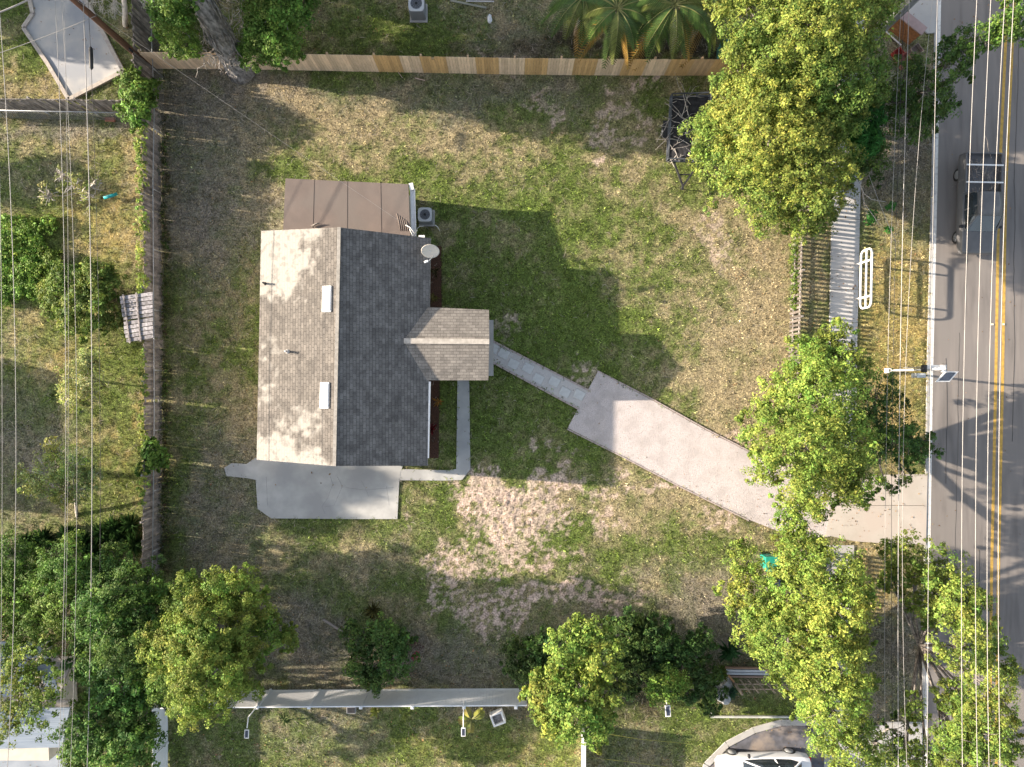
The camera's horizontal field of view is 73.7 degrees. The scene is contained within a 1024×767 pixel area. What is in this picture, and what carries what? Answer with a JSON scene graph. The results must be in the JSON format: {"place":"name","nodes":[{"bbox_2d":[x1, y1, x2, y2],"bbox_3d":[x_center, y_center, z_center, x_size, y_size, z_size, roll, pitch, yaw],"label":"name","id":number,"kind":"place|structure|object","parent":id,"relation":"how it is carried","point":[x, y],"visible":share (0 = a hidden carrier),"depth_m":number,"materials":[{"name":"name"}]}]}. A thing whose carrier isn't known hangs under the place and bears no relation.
{"place":"outdoors","nodes":[
{"label":"outdoors","id":0,"kind":"place"},
{"bbox_2d":[0,754,66,766],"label":"house roof","id":1,"kind":"structure","parent":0,"point":[53,762],"depth_m":36.65,"materials":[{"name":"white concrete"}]},
{"bbox_2d":[224,458,402,518],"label":"patio","id":2,"kind":"structure","parent":0,"point":[299,491],"depth_m":36.65,"materials":[{"name":"concrete"}]},
{"bbox_2d":[400,380,469,480],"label":"side path","id":3,"kind":"structure","parent":0,"point":[460,471],"depth_m":36.66,"materials":[{"name":"concrete"}]},
{"bbox_2d":[0,0,936,766],"bbox_3d":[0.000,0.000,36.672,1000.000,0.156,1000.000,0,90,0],"label":"ground","id":4,"kind":"structure","parent":0,"point":[512,520],"depth_m":36.71,"materials":[{"name":"green plant"}]},
{"bbox_2d":[0,212,63,310],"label":"leafy bush","id":5,"kind":"object","parent":4,"relation":"on","point":[24,282],"visible":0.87,"depth_m":36.27,"materials":[{"name":"green plant"}]},
{"bbox_2d":[0,630,68,749],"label":"broadleaf tree","id":6,"kind":"object","parent":4,"relation":"on","point":[38,694],"visible":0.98,"depth_m":30.47,"materials":[{"name":"green plant"}]},
{"bbox_2d":[0,641,78,759],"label":"neighbour house","id":7,"kind":"structure","parent":4,"relation":"on","point":[27,747],"depth_m":34.06,"materials":[{"name":"metal"}]},
{"bbox_2d":[21,27,68,97],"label":"slab kerb","id":8,"kind":"structure","parent":4,"relation":"on","point":[47,63],"depth_m":36.56,"materials":[{"name":"grey concrete"}]},
{"bbox_2d":[0,528,106,670],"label":"broadleaf tree","id":9,"kind":"object","parent":4,"relation":"on","point":[51,585],"visible":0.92,"depth_m":31.96,"materials":[{"name":"green plant"}]},
{"bbox_2d":[10,436,106,516],"bbox_3d":[-22.535,4.563,34.747,4.421,4.241,3.831,-32,90,0],"label":"sapling","id":10,"kind":"object","parent":4,"relation":"on","point":[54,476],"visible":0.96,"depth_m":33.59,"materials":[{"name":"green plant"}]},
{"bbox_2d":[0,110,123,119],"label":"chain link fence","id":11,"kind":"object","parent":4,"relation":"on","point":[35,116],"visible":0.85,"depth_m":35.96,"materials":[{"name":"metal"}]},
{"bbox_2d":[0,96,136,113],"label":"board fence","id":12,"kind":"object","parent":4,"relation":"on","point":[104,105],"visible":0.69,"depth_m":35.67,"materials":[{"name":"grey wood"}]},
{"bbox_2d":[37,164,105,209],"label":"sapling","id":13,"kind":"object","parent":4,"relation":"on","point":[75,185],"visible":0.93,"depth_m":34.83,"materials":[{"name":"green plant"}]},
{"bbox_2d":[26,0,119,95],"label":"concrete slab","id":14,"kind":"structure","parent":4,"relation":"on","point":[44,20],"depth_m":36.64,"materials":[{"name":"grey concrete"}]},
{"bbox_2d":[52,345,105,414],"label":"sapling","id":15,"kind":"object","parent":4,"relation":"on","point":[83,359],"visible":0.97,"depth_m":34.02,"materials":[{"name":"green plant"}]},
{"bbox_2d":[33,257,134,344],"bbox_3d":[-22.430,-4.281,35.443,5.450,2.851,4.547,0,90,0],"label":"leafy bush","id":16,"kind":"object","parent":4,"relation":"on","point":[55,290],"visible":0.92,"depth_m":34.97,"materials":[{"name":"green plant"}]},
{"bbox_2d":[70,0,151,65],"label":"utility pole","id":17,"kind":"object","parent":4,"relation":"on","point":[106,28],"visible":0.77,"depth_m":32.70,"materials":[{"name":"brown wood"}]},
{"bbox_2d":[0,19,15,766],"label":"cable","id":18,"kind":"object","parent":17,"relation":"attached to","point":[15,388],"visible":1,"depth_m":26.20,"materials":[{"name":"metal"}]},
{"bbox_2d":[55,2,65,766],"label":"cable","id":19,"kind":"object","parent":17,"relation":"attached to","point":[65,384],"visible":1,"depth_m":29.17,"materials":[{"name":"metal"}]},
{"bbox_2d":[61,0,76,766],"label":"cable","id":20,"kind":"object","parent":17,"relation":"attached to","point":[76,388],"visible":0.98,"depth_m":29.97,"materials":[{"name":"metal"}]},
{"bbox_2d":[83,0,92,766],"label":"cable","id":21,"kind":"object","parent":17,"relation":"attached to","point":[91,356],"visible":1,"depth_m":31.07,"materials":[{"name":"metal"}]},
{"bbox_2d":[51,631,171,766],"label":"broadleaf tree","id":22,"kind":"object","parent":4,"relation":"on","point":[131,700],"visible":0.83,"depth_m":31.19,"materials":[{"name":"green plant"}]},
{"bbox_2d":[85,0,154,27],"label":"bare tree","id":23,"kind":"object","parent":4,"relation":"on","point":[124,11],"visible":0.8,"depth_m":32.26,"materials":[{"name":"plant"}]},
{"bbox_2d":[60,539,190,686],"bbox_3d":[-18.218,10.768,33.377,5.659,7.176,6.465,0,90,0],"label":"broadleaf tree","id":24,"kind":"object","parent":4,"relation":"on","point":[134,594],"visible":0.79,"depth_m":31.28,"materials":[{"name":"green plant"}]},
{"bbox_2d":[117,510,142,537],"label":"lily clump","id":25,"kind":"object","parent":4,"relation":"on","point":[130,526],"visible":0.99,"depth_m":36.32,"materials":[{"name":"green plant"}]},
{"bbox_2d":[120,292,152,342],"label":"plank platform","id":26,"kind":"structure","parent":4,"relation":"on","point":[137,312],"depth_m":34.70,"materials":[{"name":"grey wood"}]},
{"bbox_2d":[112,64,164,133],"bbox_3d":[-19.309,-14.537,35.385,2.493,2.888,3.346,27,90,0],"label":"vine bush","id":27,"kind":"object","parent":4,"relation":"on","point":[137,93],"visible":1,"depth_m":34.59,"materials":[{"name":"green plant"}]},
{"bbox_2d":[132,125,152,505],"bbox_3d":[-18.898,-3.474,35.683,0.949,2.257,19.440,0,90,0],"label":"creeper","id":28,"kind":"object","parent":4,"relation":"on","point":[137,147],"visible":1,"depth_m":34.84,"materials":[{"name":"green plant"}]},
{"bbox_2d":[129,0,159,109],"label":"board fence","id":29,"kind":"object","parent":4,"relation":"on","point":[140,20],"visible":0.62,"depth_m":35.71,"materials":[{"name":"wood"}]},
{"bbox_2d":[140,106,162,582],"bbox_3d":[-18.904,-2.122,35.761,0.307,1.884,24.945,0,90,0],"label":"board fence","id":30,"kind":"object","parent":4,"relation":"on","point":[149,406],"visible":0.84,"depth_m":35.67,"materials":[{"name":"grey wood"}]},
{"bbox_2d":[134,436,171,476],"bbox_3d":[-18.506,3.790,35.632,1.942,2.365,2.166,0,90,0],"label":"vine bush","id":31,"kind":"object","parent":4,"relation":"on","point":[156,457],"visible":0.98,"depth_m":34.93,"materials":[{"name":"green plant"}]},
{"bbox_2d":[150,16,164,578],"bbox_3d":[-18.751,-4.554,36.126,0.262,1.148,30.132,0,90,0],"label":"chain link fence","id":32,"kind":"object","parent":4,"relation":"on","point":[157,310],"visible":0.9,"depth_m":35.88,"materials":[{"name":"metal"}]},
{"bbox_2d":[152,709,168,766],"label":"vinyl fence","id":33,"kind":"object","parent":4,"relation":"on","point":[162,754],"visible":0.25,"depth_m":36.13,"materials":[{"name":"white plastic"}]},
{"bbox_2d":[155,110,175,572],"bbox_3d":[-18.587,-2.233,36.460,1.214,0.712,24.746,0,90,0],"label":"fence","id":34,"kind":"object","parent":4,"relation":"on","point":[165,389],"visible":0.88,"depth_m":36.40,"materials":[{"name":"green plant"}]},
{"bbox_2d":[140,0,204,60],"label":"leafy shrub","id":35,"kind":"object","parent":4,"relation":"on","point":[175,20],"visible":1,"depth_m":29.79,"materials":[{"name":"green plant"}]},
{"bbox_2d":[133,562,299,735],"bbox_3d":[-14.057,12.051,32.778,6.689,8.535,7.182,-17,90,0],"label":"elm tree","id":36,"kind":"object","parent":4,"relation":"on","point":[187,652],"visible":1,"depth_m":30.27,"materials":[{"name":"green plant"}]},
{"bbox_2d":[188,0,256,84],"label":"oak tree","id":37,"kind":"object","parent":4,"relation":"on","point":[222,40],"visible":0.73,"depth_m":33.03,"materials":[{"name":"grey plant"}]},
{"bbox_2d":[235,0,321,73],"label":"leafy shrub","id":38,"kind":"object","parent":4,"relation":"on","point":[265,42],"visible":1,"depth_m":30.30,"materials":[{"name":"green plant"}]},
{"bbox_2d":[154,688,526,708],"bbox_3d":[-8.877,16.465,35.670,19.268,2.060,0.196,0,90,0],"label":"vinyl fence","id":39,"kind":"object","parent":4,"relation":"on","point":[361,699],"visible":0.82,"depth_m":35.57,"materials":[{"name":"white plastic"}]},
{"bbox_2d":[257,178,493,465],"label":"house","id":40,"kind":"structure","parent":4,"relation":"on","point":[362,342],"depth_m":33.20,"materials":[{"name":"grey"}]},
{"bbox_2d":[337,611,420,698],"bbox_3d":[-7.008,13.620,35.314,4.492,3.065,3.932,44,90,0],"label":"shrub clump","id":41,"kind":"object","parent":4,"relation":"on","point":[394,643],"visible":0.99,"depth_m":34.43,"materials":[{"name":"green plant"}]},
{"bbox_2d":[408,0,427,22],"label":"air conditioner","id":42,"kind":"object","parent":4,"relation":"on","point":[418,11],"visible":1,"depth_m":35.92,"materials":[{"name":"metal"}]},
{"bbox_2d":[416,207,439,230],"bbox_3d":[-4.485,-8.701,36.258,1.242,0.865,1.230,0,90,0],"label":"air conditioner","id":43,"kind":"object","parent":4,"relation":"on","point":[426,216],"visible":0.99,"depth_m":35.89,"materials":[{"name":"metal"}]},
{"bbox_2d":[429,380,438,457],"bbox_3d":[-4.292,1.841,36.710,0.774,0.080,4.335,0,90,0],"label":"mulch bed","id":44,"kind":"object","parent":4,"relation":"on","point":[434,438],"visible":0.43,"depth_m":36.67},
{"bbox_2d":[430,246,441,307],"bbox_3d":[-4.163,-5.643,36.710,0.757,0.080,3.475,0,90,0],"label":"mulch bed","id":45,"kind":"object","parent":4,"relation":"on","point":[435,286],"visible":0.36,"depth_m":36.67,"materials":[{"name":"brown soil"}]},
{"bbox_2d":[137,49,772,75],"bbox_3d":[-2.685,-16.748,35.760,32.896,1.880,0.214,1,90,0],"label":"cedar fence","id":46,"kind":"object","parent":4,"relation":"on","point":[702,66],"visible":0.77,"depth_m":35.77,"materials":[{"name":"brown wood"}]},
{"bbox_2d":[0,0,933,766],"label":"dry stems","id":47,"kind":"object","parent":4,"relation":"on","point":[434,402],"visible":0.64,"depth_m":36.66,"materials":[{"name":"brown plant"}]},
{"bbox_2d":[458,707,484,732],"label":"palm","id":48,"kind":"object","parent":4,"relation":"on","point":[477,715],"visible":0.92,"depth_m":35.71,"materials":[{"name":"yellow plant"}]},
{"bbox_2d":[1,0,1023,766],"bbox_3d":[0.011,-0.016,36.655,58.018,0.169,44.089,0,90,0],"label":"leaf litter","id":49,"kind":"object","parent":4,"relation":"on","point":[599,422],"visible":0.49,"depth_m":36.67,"materials":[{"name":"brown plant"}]},
{"bbox_2d":[499,625,561,693],"bbox_3d":[1.062,14.059,35.297,3.510,3.075,3.675,0,90,0],"label":"hedge shrub","id":50,"kind":"object","parent":4,"relation":"on","point":[519,672],"visible":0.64,"depth_m":34.46,"materials":[{"name":"green plant"}]},
{"bbox_2d":[494,343,586,407],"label":"paved walkway","id":51,"kind":"structure","parent":4,"relation":"on","point":[547,375],"depth_m":36.67,"materials":[{"name":"grey concrete"}]},
{"bbox_2d":[517,612,626,755],"bbox_3d":[2.788,14.179,33.434,5.091,6.906,7.266,0,90,0],"label":"bright tree","id":52,"kind":"object","parent":4,"relation":"on","point":[581,661],"visible":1,"depth_m":31.20,"materials":[{"name":"green plant"}]},
{"bbox_2d":[541,0,613,56],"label":"palm tree","id":53,"kind":"object","parent":4,"relation":"on","point":[580,6],"visible":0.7,"depth_m":33.40,"materials":[{"name":"green plant"}]},
{"bbox_2d":[578,0,653,69],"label":"palm tree","id":54,"kind":"object","parent":4,"relation":"on","point":[617,17],"visible":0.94,"depth_m":32.52,"materials":[{"name":"green plant"}]},
{"bbox_2d":[619,4,671,70],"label":"palm tree","id":55,"kind":"object","parent":4,"relation":"on","point":[661,46],"visible":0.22,"depth_m":34.13,"materials":[{"name":"green plant"}]},
{"bbox_2d":[600,604,728,718],"bbox_3d":[7.827,14.320,35.324,7.447,3.026,5.095,13,90,0],"label":"hedge shrub","id":56,"kind":"object","parent":4,"relation":"on","point":[664,651],"visible":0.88,"depth_m":34.68,"materials":[{"name":"green plant"}]},
{"bbox_2d":[643,659,693,706],"bbox_3d":[7.951,15.261,35.283,2.656,3.065,2.316,0,90,0],"label":"round shrub","id":57,"kind":"object","parent":4,"relation":"on","point":[679,683],"visible":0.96,"depth_m":34.33,"materials":[{"name":"green plant"}]},
{"bbox_2d":[628,0,712,63],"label":"palm tree","id":58,"kind":"object","parent":4,"relation":"on","point":[668,12],"visible":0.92,"depth_m":32.13,"materials":[{"name":"green plant"}]},
{"bbox_2d":[661,92,711,189],"bbox_3d":[9.281,-12.727,36.125,2.619,1.150,4.958,0,90,0],"label":"utility trailer","id":59,"kind":"object","parent":4,"relation":"on","point":[697,102],"visible":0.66,"depth_m":36.00,"materials":[{"name":"black metal"}]},
{"bbox_2d":[663,0,729,67],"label":"palm tree","id":60,"kind":"object","parent":4,"relation":"on","point":[695,32],"visible":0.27,"depth_m":33.68,"materials":[{"name":"green plant"}]},
{"bbox_2d":[677,56,872,245],"bbox_3d":[12.136,-10.704,32.442,8.944,9.280,8.564,0,90,0],"label":"oak tree","id":61,"kind":"object","parent":4,"relation":"on","point":[782,148],"visible":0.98,"depth_m":29.89,"materials":[{"name":"green plant"}]},
{"bbox_2d":[785,169,804,474],"bbox_3d":[15.044,-5.313,35.966,0.197,1.472,20.448,2,90,0],"label":"picket fence","id":62,"kind":"object","parent":4,"relation":"on","point":[793,317],"visible":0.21,"depth_m":35.75,"materials":[{"name":"white wood"}]},
{"bbox_2d":[787,234,803,309],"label":"creeper","id":63,"kind":"object","parent":4,"relation":"on","point":[792,256],"visible":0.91,"depth_m":35.83,"materials":[{"name":"green plant"}]},
{"bbox_2d":[711,529,892,766],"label":"oak tree","id":64,"kind":"object","parent":4,"relation":"on","point":[796,617],"visible":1,"depth_m":30.31,"materials":[{"name":"green plant"}]},
{"bbox_2d":[701,0,910,123],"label":"oak tree","id":65,"kind":"object","parent":4,"relation":"on","point":[831,42],"visible":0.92,"depth_m":28.86,"materials":[{"name":"green plant"}]},
{"bbox_2d":[734,316,888,547],"bbox_3d":[13.693,2.338,32.747,6.497,8.451,11.029,0,90,0],"label":"oak tree","id":66,"kind":"object","parent":4,"relation":"on","point":[805,424],"visible":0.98,"depth_m":30.18,"materials":[{"name":"green plant"}]},
{"bbox_2d":[832,94,888,162],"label":"fern leaved tree","id":67,"kind":"object","parent":4,"relation":"on","point":[871,133],"visible":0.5,"depth_m":31.40,"materials":[{"name":"green plant"}]},
{"bbox_2d":[844,126,894,188],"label":"oak tree","id":68,"kind":"object","parent":4,"relation":"on","point":[868,165],"visible":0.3,"depth_m":32.73,"materials":[{"name":"green plant"}]},
{"bbox_2d":[826,505,926,544],"bbox_3d":[19.570,7.609,36.695,5.422,0.080,2.088,0,90,0],"label":"driveway apron","id":69,"kind":"object","parent":4,"relation":"on","point":[868,527],"visible":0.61,"depth_m":36.66,"materials":[{"name":"concrete"}]},
{"bbox_2d":[860,180,896,233],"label":"leaning sapling","id":70,"kind":"object","parent":4,"relation":"on","point":[871,218],"visible":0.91,"depth_m":35.62,"materials":[{"name":"green plant"}]},
{"bbox_2d":[840,710,917,766],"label":"street tree","id":71,"kind":"object","parent":4,"relation":"on","point":[875,742],"visible":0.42,"depth_m":32.65,"materials":[{"name":"green plant"}]},
{"bbox_2d":[833,474,927,504],"bbox_3d":[19.706,5.705,36.695,5.213,0.080,1.672,0,90,0],"label":"driveway apron","id":72,"kind":"object","parent":4,"relation":"on","point":[911,496],"visible":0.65,"depth_m":36.66,"materials":[{"name":"concrete"}]},
{"bbox_2d":[847,368,945,500],"bbox_3d":[18.235,2.317,34.744,4.242,4.212,6.350,-30,90,0],"label":"street tree","id":73,"kind":"object","parent":4,"relation":"on","point":[916,444],"visible":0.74,"depth_m":33.38,"materials":[{"name":"green plant"}]},
{"bbox_2d":[889,11,927,44],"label":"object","id":74,"kind":"structure","parent":4,"relation":"on","point":[917,27],"depth_m":35.78,"materials":[{"name":"brown brick"}]},
{"bbox_2d":[884,365,958,381],"bbox_3d":[20.168,-0.482,34.040,1.178,5.320,0.812,0,90,0],"label":"flashing beacon","id":75,"kind":"object","parent":4,"relation":"on","point":[946,376],"visible":0.98,"depth_m":32.59,"materials":[{"name":"white metal"}]},
{"bbox_2d":[921,0,937,744],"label":"road gutter","id":76,"kind":"object","parent":4,"relation":"on","point":[929,330],"visible":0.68,"depth_m":36.68,"materials":[{"name":"concrete"}]},
{"bbox_2d":[871,21,990,146],"bbox_3d":[18.977,-13.711,33.416,4.984,6.960,4.981,0,90,0],"label":"street tree","id":77,"kind":"object","parent":4,"relation":"on","point":[914,98],"visible":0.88,"depth_m":31.50,"materials":[{"name":"green plant"}]},
{"bbox_2d":[875,528,1023,766],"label":"street tree","id":78,"kind":"object","parent":4,"relation":"on","point":[940,606],"visible":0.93,"depth_m":30.35,"materials":[{"name":"green plant"}]},
{"bbox_2d":[965,0,1023,56],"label":"street tree","id":79,"kind":"object","parent":4,"relation":"on","point":[995,36],"visible":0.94,"depth_m":29.35,"materials":[{"name":"green plant"}]},
{"bbox_2d":[568,372,832,536],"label":"gravel driveway","id":80,"kind":"structure","parent":0,"point":[609,431],"depth_m":36.66,"materials":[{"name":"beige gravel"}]},
{"bbox_2d":[716,637,742,663],"bbox_3d":[11.392,13.953,36.013,1.539,1.402,1.544,0,90,0],"label":"leafy rosette","id":81,"kind":"object","parent":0,"point":[730,653],"visible":0.97,"depth_m":35.66,"materials":[{"name":"green plant"}]},
{"bbox_2d":[709,723,880,766],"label":"round driveway","id":82,"kind":"structure","parent":0,"point":[775,739],"depth_m":36.66,"materials":[{"name":"grey concrete"}]},
{"bbox_2d":[715,747,810,766],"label":"parked car","id":83,"kind":"object","parent":82,"relation":"on","point":[784,757],"visible":0.98,"depth_m":35.78,"materials":[{"name":"white paint"}]},
{"bbox_2d":[703,719,825,766],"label":"driveway border","id":84,"kind":"object","parent":82,"relation":"on","point":[723,747],"visible":0.85,"depth_m":36.62,"materials":[{"name":"concrete"}]},
{"bbox_2d":[829,290,857,322],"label":"pavement","id":85,"kind":"structure","parent":0,"point":[840,305],"depth_m":36.65,"materials":[{"name":"concrete"}]},
{"bbox_2d":[830,271,858,288],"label":"pavement","id":86,"kind":"structure","parent":0,"point":[849,279],"depth_m":36.65,"materials":[{"name":"concrete"}]},
{"bbox_2d":[830,220,859,270],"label":"pavement","id":87,"kind":"structure","parent":0,"point":[845,250],"depth_m":36.65,"materials":[{"name":"concrete"}]},
{"bbox_2d":[855,248,872,308],"bbox_3d":[18.469,-5.466,35.858,0.224,1.683,3.139,1,90,0],"label":"hoop rail","id":88,"kind":"object","parent":87,"relation":"on","point":[871,280],"visible":1,"depth_m":35.56,"materials":[{"name":"white metal"}]},
{"bbox_2d":[831,176,860,219],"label":"pavement","id":89,"kind":"structure","parent":0,"point":[848,213],"depth_m":36.65,"materials":[{"name":"concrete"}]},
{"bbox_2d":[852,721,921,766],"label":"front driveway","id":90,"kind":"structure","parent":0,"point":[895,725],"depth_m":36.66,"materials":[{"name":"concrete"}]},
{"bbox_2d":[909,0,935,33],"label":"corner pavement","id":91,"kind":"structure","parent":0,"point":[923,13],"depth_m":36.65,"materials":[{"name":"concrete"}]},
{"bbox_2d":[924,0,1023,766],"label":"road","id":92,"kind":"structure","parent":0,"point":[952,282],"depth_m":36.70,"materials":[{"name":"grey asphalt"}]},
{"bbox_2d":[924,0,940,766],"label":"road edge line","id":93,"kind":"object","parent":92,"relation":"on","point":[934,262],"visible":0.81,"depth_m":36.70,"materials":[{"name":"white paint"}]},
{"bbox_2d":[952,152,1003,254],"bbox_3d":[24.494,-9.446,35.802,2.221,1.794,5.233,0,90,0],"label":"pickup truck","id":94,"kind":"object","parent":92,"relation":"on","point":[976,228],"visible":0.93,"depth_m":35.66,"materials":[{"name":"grey paint"}]},
{"bbox_2d":[989,0,1008,766],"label":"road centre line","id":95,"kind":"object","parent":92,"relation":"on","point":[996,341],"visible":0.8,"depth_m":36.70,"materials":[{"name":"yellow paint"}]},
{"bbox_2d":[995,3,1015,764],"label":"road centre line","id":96,"kind":"object","parent":92,"relation":"on","point":[1003,340],"visible":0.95,"depth_m":36.70,"materials":[{"name":"yellow paint"}]},
{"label":"pavement","id":97,"kind":"structure","parent":0,"visible":0},
{"bbox_2d":[872,0,918,40],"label":"utility pole","id":98,"kind":"object","parent":97,"relation":"on","point":[908,7],"depth_m":31.86,"materials":[{"name":"metal"}]},
{"bbox_2d":[884,14,900,766],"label":"cable","id":99,"kind":"object","parent":98,"relation":"attached to","point":[887,367],"visible":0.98,"depth_m":31.08,"materials":[{"name":"metal"}]},
{"bbox_2d":[891,0,904,752],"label":"cable","id":100,"kind":"object","parent":98,"relation":"attached to","point":[892,416],"visible":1,"depth_m":30.99,"materials":[{"name":"black rubber"}]},
{"bbox_2d":[898,0,909,766],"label":"cable","id":101,"kind":"object","parent":98,"relation":"attached to","point":[900,346],"visible":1,"depth_m":30.42,"materials":[{"name":"metal"}]},
{"bbox_2d":[902,0,932,758],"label":"cable","id":102,"kind":"object","parent":98,"relation":"attached to","point":[904,400],"visible":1,"depth_m":29.98,"materials":[{"name":"metal"}]},
{"bbox_2d":[927,0,937,742],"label":"cable","id":103,"kind":"object","parent":98,"relation":"attached to","point":[930,394],"visible":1,"depth_m":28.59,"materials":[{"name":"metal"}]},
{"bbox_2d":[961,0,976,766],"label":"cable","id":104,"kind":"object","parent":98,"relation":"attached to","point":[963,391],"visible":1,"depth_m":27.13,"materials":[{"name":"metal"}]},
{"bbox_2d":[975,0,990,766],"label":"cable","id":105,"kind":"object","parent":98,"relation":"attached to","point":[977,383],"visible":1,"depth_m":26.74,"materials":[{"name":"metal"}]},
{"bbox_2d":[987,0,1004,758],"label":"cable","id":106,"kind":"object","parent":98,"relation":"attached to","point":[989,381],"visible":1,"depth_m":26.32,"materials":[{"name":"metal"}]},
{"bbox_2d":[998,0,1013,754],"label":"cable","id":107,"kind":"object","parent":98,"relation":"attached to","point":[999,392],"visible":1,"depth_m":26.04,"materials":[{"name":"metal"}]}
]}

